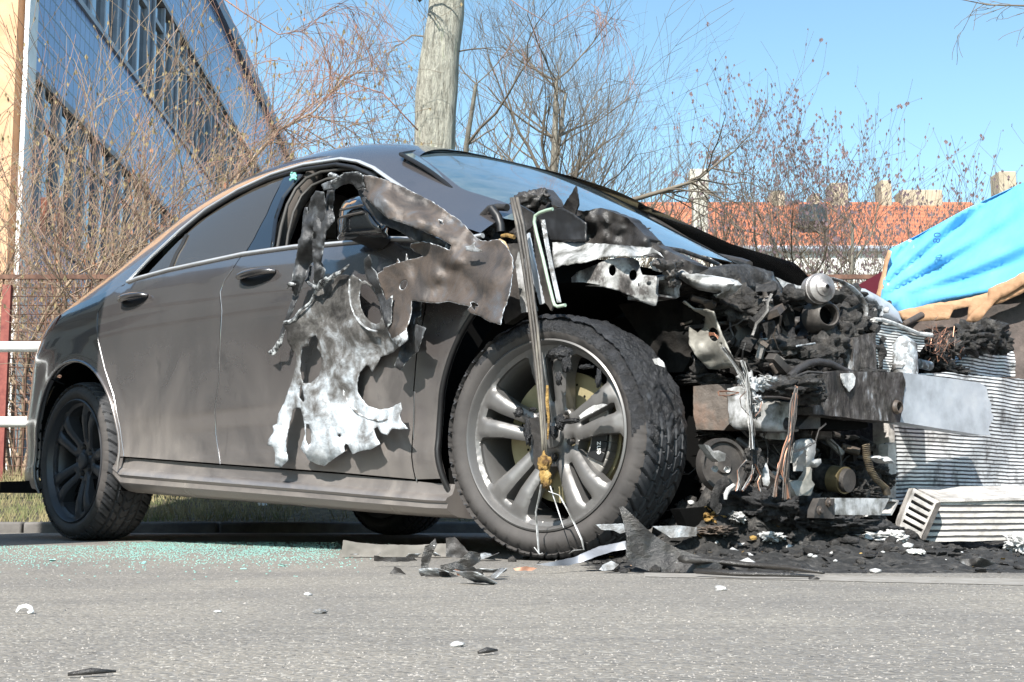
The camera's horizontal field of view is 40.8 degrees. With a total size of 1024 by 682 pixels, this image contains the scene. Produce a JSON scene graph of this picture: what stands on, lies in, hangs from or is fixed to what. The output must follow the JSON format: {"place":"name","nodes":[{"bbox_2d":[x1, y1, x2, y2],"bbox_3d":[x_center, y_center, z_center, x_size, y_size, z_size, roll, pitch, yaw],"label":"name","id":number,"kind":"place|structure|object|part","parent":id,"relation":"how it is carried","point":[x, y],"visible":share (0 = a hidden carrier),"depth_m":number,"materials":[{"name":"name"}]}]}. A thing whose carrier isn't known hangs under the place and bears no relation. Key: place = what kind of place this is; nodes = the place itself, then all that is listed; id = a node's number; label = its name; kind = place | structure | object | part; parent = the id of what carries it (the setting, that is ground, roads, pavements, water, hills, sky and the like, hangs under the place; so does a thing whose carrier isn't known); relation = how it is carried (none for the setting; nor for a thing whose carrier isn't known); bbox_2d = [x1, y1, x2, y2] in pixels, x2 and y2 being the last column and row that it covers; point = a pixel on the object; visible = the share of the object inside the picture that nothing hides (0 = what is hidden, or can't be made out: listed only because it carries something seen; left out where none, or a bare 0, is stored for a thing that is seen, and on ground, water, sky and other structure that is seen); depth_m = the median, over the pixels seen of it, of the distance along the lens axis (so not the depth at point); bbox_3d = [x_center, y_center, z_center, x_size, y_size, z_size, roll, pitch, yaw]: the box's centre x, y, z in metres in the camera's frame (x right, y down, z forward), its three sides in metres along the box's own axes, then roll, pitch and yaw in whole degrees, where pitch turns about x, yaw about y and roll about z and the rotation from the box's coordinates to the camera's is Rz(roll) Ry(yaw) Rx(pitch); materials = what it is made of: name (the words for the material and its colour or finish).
{"place":"outdoors","nodes":[
{"label":"outdoors","id":0,"kind":"place"},
{"bbox_2d":[0,465,470,521],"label":"grass","id":1,"kind":"structure","parent":0,"point":[171,514],"depth_m":7.64,"materials":[{"name":"green plant"}]},
{"bbox_2d":[0,533,1023,681],"bbox_3d":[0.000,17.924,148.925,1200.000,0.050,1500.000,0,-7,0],"label":"ground","id":2,"kind":"structure","parent":0,"point":[566,605],"depth_m":1.69,"materials":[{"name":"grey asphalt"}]},
{"bbox_2d":[16,604,33,613],"bbox_3d":[-0.631,0.348,1.789,0.025,0.013,0.011,-2,-7,18],"label":"asphalt bit","id":3,"kind":"object","parent":2,"relation":"on","point":[27,606],"visible":1,"depth_m":1.79,"materials":[{"name":"white paint"}]},
{"bbox_2d":[68,668,115,675],"bbox_3d":[-0.344,0.271,1.130,0.038,0.006,0.006,2,-7,-18],"label":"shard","id":4,"kind":"object","parent":2,"relation":"on","point":[90,671],"visible":1,"depth_m":1.13,"materials":[{"name":"plastic"}]},
{"bbox_2d":[0,542,389,581],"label":"glass crumbs","id":5,"kind":"object","parent":2,"relation":"on","point":[267,548],"visible":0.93,"depth_m":4.27,"materials":[{"name":"teal glass"}]},
{"bbox_2d":[313,609,327,613],"bbox_3d":[-0.250,0.352,1.795,0.020,0.007,0.012,2,-7,-16],"label":"asphalt bit","id":6,"kind":"object","parent":2,"relation":"on","point":[320,611],"visible":1,"depth_m":1.79,"materials":[{"name":"grey stone"}]},
{"bbox_2d":[0,522,652,532],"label":"kerb","id":7,"kind":"structure","parent":2,"relation":"on","point":[244,527],"depth_m":7.03,"materials":[{"name":"concrete"}]},
{"bbox_2d":[341,540,445,556],"bbox_3d":[-0.316,0.560,3.720,0.287,0.045,0.030,0,-7,0],"label":"trim plate","id":8,"kind":"object","parent":2,"relation":"on","point":[350,548],"depth_m":3.71,"materials":[{"name":"grey metal"}]},
{"bbox_2d":[374,555,416,561],"bbox_3d":[-0.266,0.499,3.161,0.101,0.015,0.013,-1,-7,6],"label":"body scrap","id":9,"kind":"object","parent":2,"relation":"on","point":[397,559],"visible":1,"depth_m":3.16,"materials":[{"name":"plastic"}]},
{"bbox_2d":[390,567,404,573],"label":"body scrap","id":10,"kind":"object","parent":2,"relation":"on","point":[396,570],"visible":0.99,"depth_m":2.82,"materials":[{"name":"plastic"}]},
{"bbox_2d":[421,539,436,568],"bbox_3d":[-0.175,0.455,2.911,0.034,0.077,0.012,0,-7,0],"label":"body scrap","id":11,"kind":"object","parent":2,"relation":"on","point":[428,552],"visible":0.89,"depth_m":2.91,"materials":[{"name":"plastic"}]},
{"bbox_2d":[354,552,506,584],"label":"scrap crumbs","id":12,"kind":"object","parent":2,"relation":"on","point":[475,577],"visible":0.92,"depth_m":2.65,"materials":[{"name":"grey metal"}]},
{"bbox_2d":[425,572,457,576],"bbox_3d":[-0.141,0.464,2.719,0.074,0.017,0.010,-1,-7,6],"label":"body scrap","id":13,"kind":"object","parent":2,"relation":"on","point":[442,574],"visible":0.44,"depth_m":2.72,"materials":[{"name":"plastic"}]},
{"bbox_2d":[449,641,464,646],"bbox_3d":[-0.055,0.303,1.376,0.015,0.007,0.012,0,-7,0],"label":"asphalt bit","id":14,"kind":"object","parent":2,"relation":"on","point":[456,644],"visible":1,"depth_m":1.37,"materials":[{"name":"white stone"}]},
{"bbox_2d":[446,537,467,557],"bbox_3d":[-0.126,0.491,3.271,0.066,0.051,0.014,-1,-7,12],"label":"body scrap","id":15,"kind":"object","parent":2,"relation":"on","point":[455,548],"visible":0.92,"depth_m":3.27,"materials":[{"name":"plastic"}]},
{"bbox_2d":[0,493,917,521],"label":"verge","id":16,"kind":"structure","parent":2,"relation":"on","point":[319,513],"depth_m":7.66,"materials":[{"name":"green plant"}]},
{"bbox_2d":[0,187,205,409],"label":"shrub","id":17,"kind":"object","parent":16,"relation":"on","point":[9,406],"visible":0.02,"depth_m":11.29,"materials":[{"name":"brown plant"}]},
{"bbox_2d":[7,137,204,416],"bbox_3d":[-2.301,-0.208,10.321,4.256,2.604,3.308,5,-8,-35],"label":"shrub","id":18,"kind":"object","parent":16,"relation":"on","point":[130,197],"visible":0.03,"depth_m":10.00,"materials":[{"name":"brown plant"}]},
{"bbox_2d":[0,341,266,505],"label":"guard rail","id":19,"kind":"object","parent":16,"relation":"on","point":[17,346],"depth_m":8.02,"materials":[{"name":"white metal"}]},
{"bbox_2d":[0,0,294,469],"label":"office building","id":20,"kind":"structure","parent":16,"relation":"on","point":[78,19],"depth_m":19.31,"materials":[{"name":"glass"},{"name":"blue grey tile"},{"name":"orange stucco"}]},
{"bbox_2d":[22,359,59,460],"bbox_3d":[-5.562,0.893,16.359,0.130,1.200,1.507,0,-7,-2],"label":"window","id":21,"kind":"structure","parent":20,"relation":"in","point":[28,381],"depth_m":15.63,"materials":[{"name":"red"}]},
{"bbox_2d":[30,86,77,252],"bbox_3d":[-5.562,-2.036,16.709,0.130,1.700,1.507,0,-7,-2],"label":"window","id":22,"kind":"structure","parent":20,"relation":"in","point":[68,203],"depth_m":16.63,"materials":[{"name":"blue glass"}]},
{"bbox_2d":[78,130,113,273],"bbox_3d":[-5.639,-1.815,18.566,0.130,1.700,1.507,0,-7,-2],"label":"window","id":23,"kind":"structure","parent":20,"relation":"in","point":[87,151],"depth_m":18.55,"materials":[{"name":"blue glass"}]},
{"bbox_2d":[88,0,119,47],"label":"window","id":24,"kind":"structure","parent":20,"relation":"in","point":[103,9],"depth_m":19.25,"materials":[{"name":"blue glass"}]},
{"bbox_2d":[114,165,143,271],"bbox_3d":[-5.717,-1.593,20.422,0.130,1.700,1.507,0,-7,-2],"label":"window","id":25,"kind":"structure","parent":20,"relation":"in","point":[119,176],"depth_m":20.29,"materials":[{"name":"blue glass"}]},
{"bbox_2d":[122,0,148,82],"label":"window","id":26,"kind":"structure","parent":20,"relation":"in","point":[139,58],"depth_m":20.80,"materials":[{"name":"blue glass"}]},
{"bbox_2d":[145,194,168,242],"bbox_3d":[-5.794,-1.372,22.279,0.130,1.700,1.507,0,-7,-2],"label":"window","id":27,"kind":"structure","parent":20,"relation":"in","point":[160,216],"depth_m":22.30,"materials":[{"name":"blue glass"}]},
{"bbox_2d":[150,0,173,120],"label":"window","id":28,"kind":"structure","parent":20,"relation":"in","point":[160,24],"depth_m":22.65,"materials":[{"name":"blue glass"}]},
{"bbox_2d":[174,32,194,147],"bbox_3d":[-5.872,-4.427,24.527,0.130,1.700,1.507,0,-7,-2],"label":"window","id":29,"kind":"structure","parent":20,"relation":"in","point":[185,77],"depth_m":24.51,"materials":[{"name":"blue glass"}]},
{"bbox_2d":[194,66,212,170],"bbox_3d":[-5.949,-4.206,26.384,0.130,1.700,1.507,0,-7,-2],"label":"window","id":30,"kind":"structure","parent":20,"relation":"in","point":[206,127],"depth_m":26.37,"materials":[{"name":"blue glass"}]},
{"bbox_2d":[212,95,227,188],"bbox_3d":[-6.026,-3.984,28.240,0.130,1.700,1.507,0,-7,-2],"label":"window","id":31,"kind":"structure","parent":20,"relation":"in","point":[219,129],"depth_m":28.25,"materials":[{"name":"blue glass"}]},
{"bbox_2d":[228,121,241,184],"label":"window","id":32,"kind":"structure","parent":20,"relation":"in","point":[232,135],"depth_m":30.06,"materials":[{"name":"blue glass"}]},
{"bbox_2d":[242,146,252,177],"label":"window","id":33,"kind":"structure","parent":20,"relation":"in","point":[243,146],"depth_m":31.95,"materials":[{"name":"blue glass"}]},
{"bbox_2d":[0,101,303,401],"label":"shrub","id":34,"kind":"object","parent":16,"relation":"on","point":[65,291],"visible":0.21,"depth_m":9.45,"materials":[{"name":"brown plant"}]},
{"bbox_2d":[0,0,406,478],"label":"shrub","id":35,"kind":"object","parent":16,"relation":"on","point":[40,324],"visible":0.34,"depth_m":10.03,"materials":[{"name":"brown plant"}]},
{"bbox_2d":[189,14,417,199],"bbox_3d":[-1.446,-1.386,9.612,1.583,1.622,1.381,0,-7,0],"label":"branch","id":36,"kind":"object","parent":35,"relation":"attached to","point":[298,132],"visible":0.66,"depth_m":9.60,"materials":[{"name":"brown plant"}]},
{"bbox_2d":[0,18,413,458],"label":"shrub","id":37,"kind":"object","parent":16,"relation":"on","point":[188,146],"visible":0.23,"depth_m":12.72,"materials":[{"name":"brown plant"}]},
{"bbox_2d":[0,0,416,392],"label":"shrub","id":38,"kind":"object","parent":16,"relation":"on","point":[162,226],"visible":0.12,"depth_m":11.24,"materials":[{"name":"brown plant"}]},
{"bbox_2d":[0,0,497,479],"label":"shrub","id":39,"kind":"object","parent":16,"relation":"on","point":[10,433],"visible":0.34,"depth_m":10.08,"materials":[{"name":"brown plant"}]},
{"bbox_2d":[202,100,528,201],"bbox_3d":[-3.474,-0.726,23.314,8.697,6.740,9.771,0,-7,0],"label":"tree","id":40,"kind":"object","parent":16,"relation":"on","point":[404,136],"visible":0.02,"depth_m":23.09,"materials":[{"name":"brown plant"}]},
{"bbox_2d":[0,274,875,481],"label":"fence","id":41,"kind":"object","parent":16,"relation":"on","point":[5,331],"visible":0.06,"depth_m":9.25,"materials":[{"name":"metal"}]},
{"bbox_2d":[359,0,558,149],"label":"tree","id":42,"kind":"object","parent":16,"relation":"on","point":[437,92],"visible":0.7,"depth_m":10.19,"materials":[{"name":"grey plant"}]},
{"bbox_2d":[142,0,462,196],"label":"branch","id":43,"kind":"object","parent":42,"relation":"attached to","point":[296,121],"visible":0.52,"depth_m":9.86,"materials":[{"name":"brown plant"}]},
{"bbox_2d":[218,0,413,152],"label":"branch","id":44,"kind":"object","parent":43,"relation":"attached to","point":[331,77],"visible":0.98,"depth_m":9.04,"materials":[{"name":"brown plant"}]},
{"bbox_2d":[489,0,643,106],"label":"branch","id":45,"kind":"object","parent":42,"relation":"attached to","point":[606,22],"visible":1,"depth_m":9.53,"materials":[{"name":"brown plant"}]},
{"bbox_2d":[193,0,733,182],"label":"tree","id":46,"kind":"object","parent":16,"relation":"on","point":[468,141],"visible":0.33,"depth_m":18.19,"materials":[{"name":"brown plant"}]},
{"bbox_2d":[259,0,899,289],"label":"tree","id":47,"kind":"object","parent":16,"relation":"on","point":[555,140],"visible":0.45,"depth_m":22.12,"materials":[{"name":"brown plant"}]},
{"bbox_2d":[359,0,807,257],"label":"tree","id":48,"kind":"object","parent":16,"relation":"on","point":[501,157],"visible":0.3,"depth_m":26.49,"materials":[{"name":"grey plant"}]},
{"bbox_2d":[688,169,708,264],"bbox_3d":[3.313,0.048,24.164,0.330,6.207,0.300,0,-7,0],"label":"concrete post","id":49,"kind":"object","parent":16,"relation":"on","point":[697,172],"visible":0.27,"depth_m":24.33,"materials":[{"name":"white concrete"}]},
{"bbox_2d":[606,171,1015,288],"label":"tiled house","id":50,"kind":"structure","parent":16,"relation":"on","point":[1001,181],"depth_m":45.96,"materials":[{"name":"orange tile"}]},
{"bbox_2d":[614,6,1022,289],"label":"tree","id":51,"kind":"object","parent":16,"relation":"on","point":[825,233],"visible":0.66,"depth_m":19.51,"materials":[{"name":"brown plant"}]},
{"bbox_2d":[632,61,807,248],"bbox_3d":[2.244,-1.486,14.105,1.786,2.496,1.559,4,-8,-32],"label":"branch","id":52,"kind":"object","parent":51,"relation":"attached to","point":[677,187],"visible":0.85,"depth_m":14.28,"materials":[{"name":"brown plant"}]},
{"bbox_2d":[688,123,1020,290],"bbox_3d":[7.226,-0.570,24.535,8.183,6.777,7.946,2,-7,-15],"label":"tree","id":53,"kind":"object","parent":16,"relation":"on","point":[907,223],"visible":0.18,"depth_m":24.75,"materials":[{"name":"brown plant"}]},
{"bbox_2d":[440,551,480,571],"bbox_3d":[-0.108,0.469,2.912,0.087,0.050,0.014,1,-7,-8],"label":"body scrap","id":54,"kind":"object","parent":2,"relation":"on","point":[468,560],"visible":0.84,"depth_m":2.91,"materials":[{"name":"plastic"}]},
{"bbox_2d":[463,566,483,577],"bbox_3d":[-0.075,0.457,2.681,0.044,0.037,0.018,0,-7,0],"label":"body scrap","id":55,"kind":"object","parent":2,"relation":"on","point":[472,568],"visible":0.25,"depth_m":2.68,"materials":[{"name":"plastic"}]},
{"bbox_2d":[477,647,497,653],"bbox_3d":[-0.022,0.291,1.296,0.022,0.006,0.006,4,-8,-32],"label":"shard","id":56,"kind":"object","parent":2,"relation":"on","point":[486,650],"visible":1,"depth_m":1.29,"materials":[{"name":"plastic"}]},
{"bbox_2d":[0,144,1023,559],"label":"burnt car","id":57,"kind":"object","parent":2,"relation":"on","point":[394,338],"visible":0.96,"depth_m":3.97,"materials":[{"name":"grey paint"}]},
{"bbox_3d":[-1.292,0.099,5.088,0.063,0.725,1.026,6,-9,-42],"label":"rear door","id":58,"kind":"part","parent":57,"relation":"part of","materials":[{"name":"grey paint"}]},
{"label":"side window","id":59,"kind":"part","parent":57,"relation":"part of","materials":[{"name":"grey glass"}]},
{"bbox_3d":[-0.609,0.049,4.351,0.055,0.783,1.210,6,-9,-42],"label":"front door","id":60,"kind":"part","parent":57,"relation":"part of","materials":[{"name":"grey paint"}]},
{"bbox_2d":[513,566,536,570],"bbox_3d":[0.027,0.466,2.820,0.049,0.009,0.009,0,-7,0],"label":"body scrap","id":61,"kind":"object","parent":2,"relation":"on","point":[526,568],"visible":1,"depth_m":2.82,"materials":[{"name":"orange metal"}]},
{"bbox_2d":[536,541,625,565],"bbox_3d":[0.134,0.448,2.907,0.233,0.050,0.060,5,-8,-35],"label":"debris piece","id":62,"kind":"object","parent":2,"relation":"on","point":[595,552],"visible":1,"depth_m":2.94,"materials":[{"name":"silver metal"}]},
{"bbox_2d":[599,561,617,570],"bbox_3d":[0.201,0.467,2.860,0.044,0.020,0.011,1,-7,-12],"label":"body scrap","id":63,"kind":"object","parent":2,"relation":"on","point":[611,565],"visible":1,"depth_m":2.86,"materials":[{"name":"grey metal"}]},
{"bbox_2d":[714,585,726,590],"bbox_3d":[0.345,0.409,2.281,0.021,0.010,0.016,0,-7,0],"label":"asphalt bit","id":64,"kind":"object","parent":2,"relation":"on","point":[719,588],"visible":0.98,"depth_m":2.28,"materials":[{"name":"white wood"}]},
{"bbox_2d":[501,478,1023,572],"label":"soot crumbs","id":65,"kind":"object","parent":2,"relation":"on","point":[807,549],"visible":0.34,"depth_m":3.23,"materials":[{"name":"black"}]},
{"bbox_2d":[580,480,1023,573],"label":"soot heap","id":66,"kind":"object","parent":2,"relation":"on","point":[844,562],"visible":0.46,"depth_m":3.20,"materials":[{"name":"black"}]},
{"bbox_2d":[595,524,624,532],"bbox_3d":[0.219,0.417,3.069,0.067,0.022,0.032,-1,-7,5],"label":"aluminium profile","id":67,"kind":"object","parent":66,"relation":"on","point":[618,528],"visible":0.98,"depth_m":3.05,"materials":[{"name":"grey metal"}]},
{"bbox_2d":[619,506,721,571],"bbox_3d":[0.335,0.420,2.907,0.217,0.144,0.046,0,-7,0],"label":"debris piece","id":68,"kind":"object","parent":66,"relation":"on","point":[646,549],"visible":0.88,"depth_m":2.90,"materials":[{"name":"plastic"}]},
{"bbox_2d":[652,525,696,537],"bbox_3d":[0.393,0.461,3.334,0.105,0.029,0.038,0,-7,0],"label":"aluminium profile","id":69,"kind":"object","parent":66,"relation":"on","point":[676,531],"visible":1,"depth_m":3.32,"materials":[{"name":"grey metal"}]},
{"bbox_2d":[703,506,726,523],"bbox_3d":[0.488,0.444,3.473,0.091,0.057,0.136,2,-7,-14],"label":"foam lump","id":70,"kind":"object","parent":66,"relation":"on","point":[707,516],"visible":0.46,"depth_m":3.42,"materials":[{"name":"yellow plastic"}]},
{"bbox_2d":[696,525,738,535],"bbox_3d":[0.504,0.463,3.369,0.118,0.027,0.115,7,-10,-44],"label":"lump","id":71,"kind":"object","parent":66,"relation":"on","point":[726,530],"visible":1,"depth_m":3.34,"materials":[{"name":"brown metal"}]},
{"bbox_2d":[707,485,766,513],"bbox_3d":[0.601,0.409,3.495,0.194,0.091,0.149,-4,-8,29],"label":"slag lump","id":72,"kind":"object","parent":66,"relation":"on","point":[734,498],"visible":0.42,"depth_m":3.46,"materials":[{"name":"grey wood"}]},
{"bbox_2d":[728,511,747,523],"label":"metal lump","id":73,"kind":"object","parent":66,"relation":"on","point":[734,517],"visible":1,"depth_m":3.39,"materials":[{"name":"silver metal"}]},
{"bbox_2d":[555,500,962,572],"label":"ash crumbs","id":74,"kind":"object","parent":66,"relation":"on","point":[875,570],"visible":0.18,"depth_m":3.16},
{"bbox_2d":[757,531,787,541],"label":"metal lump","id":75,"kind":"object","parent":66,"relation":"on","point":[771,536],"visible":0.98,"depth_m":3.33,"materials":[{"name":"silver metal"}]},
{"bbox_2d":[741,485,806,524],"bbox_3d":[0.659,0.408,3.434,0.186,0.098,0.139,0,-7,0],"label":"slag lump","id":76,"kind":"object","parent":66,"relation":"on","point":[765,506],"visible":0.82,"depth_m":3.40,"materials":[{"name":"grey wood"}]},
{"bbox_2d":[785,490,821,526],"bbox_3d":[0.719,0.414,3.435,0.133,0.106,0.135,-3,-7,23],"label":"slag lump","id":77,"kind":"object","parent":66,"relation":"on","point":[794,516],"visible":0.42,"depth_m":3.40,"materials":[{"name":"grey wood"}]},
{"bbox_2d":[609,525,1004,559],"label":"foam crumbs","id":78,"kind":"object","parent":66,"relation":"on","point":[753,537],"visible":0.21,"depth_m":3.37,"materials":[{"name":"plastic"}]},
{"bbox_2d":[794,515,879,534],"bbox_3d":[0.794,0.449,3.384,0.190,0.055,0.140,4,-8,-27],"label":"slag lump","id":79,"kind":"object","parent":66,"relation":"on","point":[839,525],"visible":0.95,"depth_m":3.37,"materials":[{"name":"grey wood"}]},
{"bbox_2d":[849,519,907,534],"bbox_3d":[0.893,0.487,3.515,0.226,0.069,0.143,0,-7,0],"label":"slag lump","id":80,"kind":"object","parent":66,"relation":"on","point":[882,524],"visible":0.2,"depth_m":3.49,"materials":[{"name":"grey wood"}]},
{"bbox_2d":[856,530,903,541],"bbox_3d":[0.920,0.493,3.465,0.132,0.036,0.127,4,-8,-28],"label":"metal lump","id":81,"kind":"object","parent":66,"relation":"on","point":[878,536],"visible":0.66,"depth_m":3.43,"materials":[{"name":"silver metal"}]},
{"bbox_2d":[886,529,909,541],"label":"metal lump","id":82,"kind":"object","parent":66,"relation":"on","point":[900,534],"visible":0.57,"depth_m":3.43,"materials":[{"name":"silver metal"}]},
{"bbox_2d":[906,548,924,554],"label":"metal lump","id":83,"kind":"object","parent":66,"relation":"on","point":[916,551],"visible":0.83,"depth_m":3.13,"materials":[{"name":"white paint"}]},
{"bbox_2d":[895,486,1023,541],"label":"fallen cooler","id":84,"kind":"object","parent":66,"relation":"on","point":[966,513],"visible":0.95,"depth_m":3.71,"materials":[{"name":"white metal"}]},
{"bbox_2d":[954,557,995,567],"bbox_3d":[0.984,0.471,2.930,0.092,0.023,0.039,-1,-7,8],"label":"foil sheet","id":85,"kind":"object","parent":66,"relation":"on","point":[981,562],"visible":1,"depth_m":2.93,"materials":[{"name":"grey metal"}]},
{"bbox_2d":[1002,531,1023,555],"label":"metal lump","id":86,"kind":"object","parent":66,"relation":"on","point":[1014,542],"visible":0.94,"depth_m":3.44,"materials":[{"name":"silver metal"}]},
{"bbox_2d":[644,573,1023,584],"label":"parking line","id":87,"kind":"object","parent":2,"relation":"on","point":[1001,581],"visible":0.88,"depth_m":2.64,"materials":[{"name":"white paint"}]},
{"bbox_2d":[678,555,824,576],"bbox_3d":[0.479,0.449,2.759,0.323,0.034,0.248,-6,-9,39],"label":"plastic strip","id":88,"kind":"object","parent":87,"relation":"on","point":[703,560],"visible":0.96,"depth_m":2.78,"materials":[{"name":"black plastic"}]},
{"bbox_2d":[808,576,819,579],"bbox_3d":[0.571,0.448,2.600,0.023,0.008,0.017,0,-7,0],"label":"asphalt bit","id":89,"kind":"object","parent":87,"relation":"on","point":[813,578],"visible":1,"depth_m":2.60,"materials":[{"name":"plastic"}]},
{"bbox_2d":[859,272,1023,378],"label":"covered car","id":90,"kind":"object","parent":2,"relation":"on","point":[1010,311],"depth_m":5.59,"materials":[{"name":"red paint"}]},
{"bbox_2d":[876,183,1023,321],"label":"tarpaulin","id":91,"kind":"object","parent":90,"relation":"on","point":[972,258],"visible":0.98,"depth_m":5.74,"materials":[{"name":"blue plastic"}]},
{"bbox_2d":[224,0,1023,204],"label":"sky","id":92,"kind":"structure","parent":0,"point":[890,44],"materials":[{"name":"blue"}]},
{"bbox_2d":[952,0,1023,60],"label":"branch","id":93,"kind":"object","parent":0,"point":[1001,4],"visible":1,"depth_m":7.78,"materials":[{"name":"brown plant"}]}
]}

